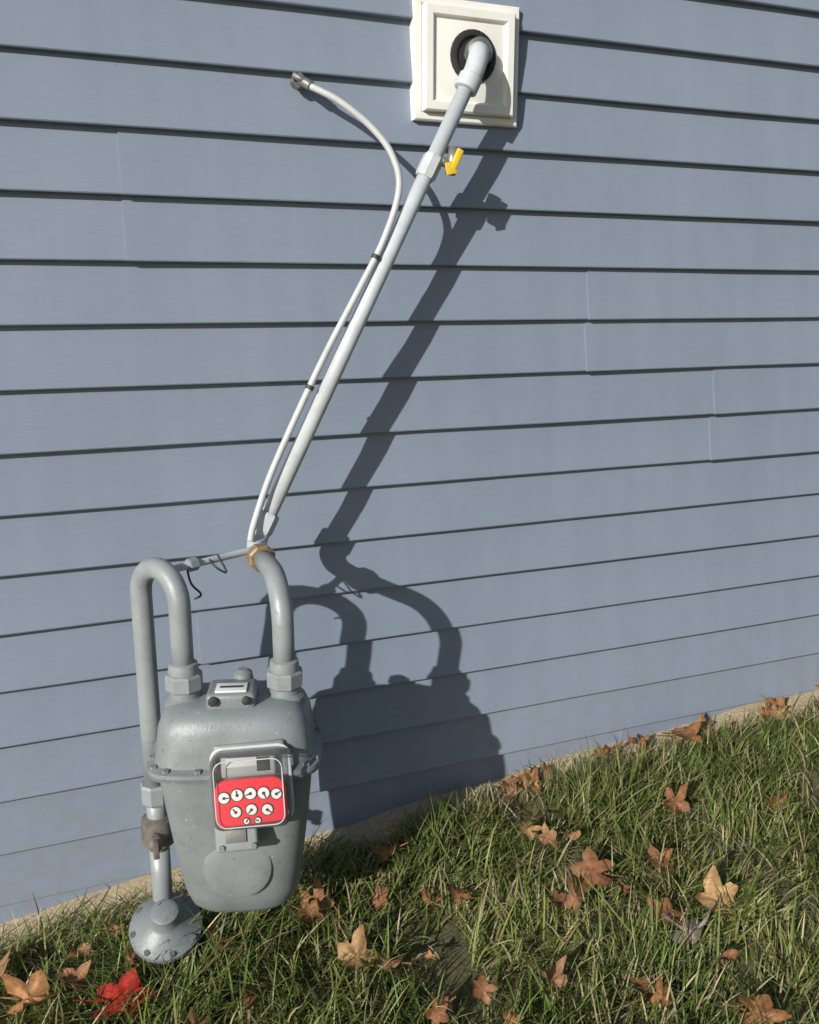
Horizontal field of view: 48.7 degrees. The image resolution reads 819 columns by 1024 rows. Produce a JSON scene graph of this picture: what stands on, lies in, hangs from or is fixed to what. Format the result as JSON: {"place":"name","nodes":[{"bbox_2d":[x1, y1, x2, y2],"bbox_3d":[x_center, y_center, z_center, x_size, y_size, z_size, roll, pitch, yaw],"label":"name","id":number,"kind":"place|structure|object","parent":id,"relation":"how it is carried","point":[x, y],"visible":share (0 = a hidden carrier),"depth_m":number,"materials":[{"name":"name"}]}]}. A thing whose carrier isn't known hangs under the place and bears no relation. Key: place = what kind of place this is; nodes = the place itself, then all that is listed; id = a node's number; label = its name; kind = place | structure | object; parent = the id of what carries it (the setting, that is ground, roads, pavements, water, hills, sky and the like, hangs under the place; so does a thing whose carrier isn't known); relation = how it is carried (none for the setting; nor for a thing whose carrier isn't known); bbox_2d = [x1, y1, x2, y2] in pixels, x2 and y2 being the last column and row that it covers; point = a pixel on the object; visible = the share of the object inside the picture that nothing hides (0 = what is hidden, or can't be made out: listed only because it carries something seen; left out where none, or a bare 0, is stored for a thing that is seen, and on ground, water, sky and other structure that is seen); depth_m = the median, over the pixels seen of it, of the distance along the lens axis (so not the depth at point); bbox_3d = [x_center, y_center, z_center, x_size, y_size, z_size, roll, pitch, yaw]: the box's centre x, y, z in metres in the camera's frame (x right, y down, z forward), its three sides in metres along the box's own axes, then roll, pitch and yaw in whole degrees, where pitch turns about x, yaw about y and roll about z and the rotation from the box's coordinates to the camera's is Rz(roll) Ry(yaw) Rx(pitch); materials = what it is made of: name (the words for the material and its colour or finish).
{"place":"outdoors","nodes":[
{"label":"outdoors","id":0,"kind":"place"},
{"bbox_2d":[0,688,818,1023],"bbox_3d":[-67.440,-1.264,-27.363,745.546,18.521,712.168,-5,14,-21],"label":"ground","id":1,"kind":"structure","parent":0,"point":[456,960],"depth_m":1.82,"materials":[{"name":"green plant"}]},
{"bbox_2d":[129,543,294,963],"bbox_3d":[-0.365,0.508,1.639,0.308,0.892,0.206,-5,14,-21],"label":"meter piping","id":2,"kind":"object","parent":1,"relation":"on","point":[149,932],"visible":0.95,"depth_m":1.60,"materials":[{"name":"grey paint"}]},
{"bbox_2d":[147,656,321,911],"bbox_3d":[-0.296,0.481,1.565,0.292,0.458,0.264,-1,13,-4],"label":"gas meter","id":3,"kind":"object","parent":2,"relation":"attached to","point":[233,764],"visible":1,"depth_m":1.50,"materials":[{"name":"grey paint"}]},
{"bbox_2d":[0,683,818,1023],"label":"fallen leaves","id":4,"kind":"object","parent":1,"relation":"on","point":[590,867],"visible":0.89,"depth_m":1.70,"materials":[{"name":"brown plant"}]},
{"bbox_3d":[0.702,-0.922,2.146,11.000,4.600,0.150,-5,14,-21],"label":"wall sheathing","id":5,"kind":"object","parent":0,"visible":0},
{"bbox_2d":[0,0,818,923],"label":"vinyl siding","id":6,"kind":"object","parent":5,"relation":"attached to","point":[554,488],"visible":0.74,"depth_m":1.92,"materials":[{"name":"blue plastic"}]},
{"bbox_2d":[247,71,402,541],"bbox_3d":[-0.194,-0.390,1.724,0.339,0.849,0.155,-8,16,-31],"label":"tracer tube","id":7,"kind":"object","parent":6,"relation":"attached to","point":[299,80],"visible":1,"depth_m":1.69,"materials":[{"name":"plastic"}]},
{"bbox_2d":[409,0,519,127],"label":"pipe mounting block","id":8,"kind":"structure","parent":6,"relation":"attached to","point":[443,33],"depth_m":1.78,"materials":[{"name":"white plastic"}]},
{"bbox_2d":[247,36,492,547],"bbox_3d":[-0.068,-0.414,1.723,0.574,0.972,0.117,-10,16,-35],"label":"gas service pipe","id":9,"kind":"object","parent":8,"relation":"attached to","point":[478,57],"visible":0.84,"depth_m":1.71,"materials":[{"name":"grey metal"}]}
]}

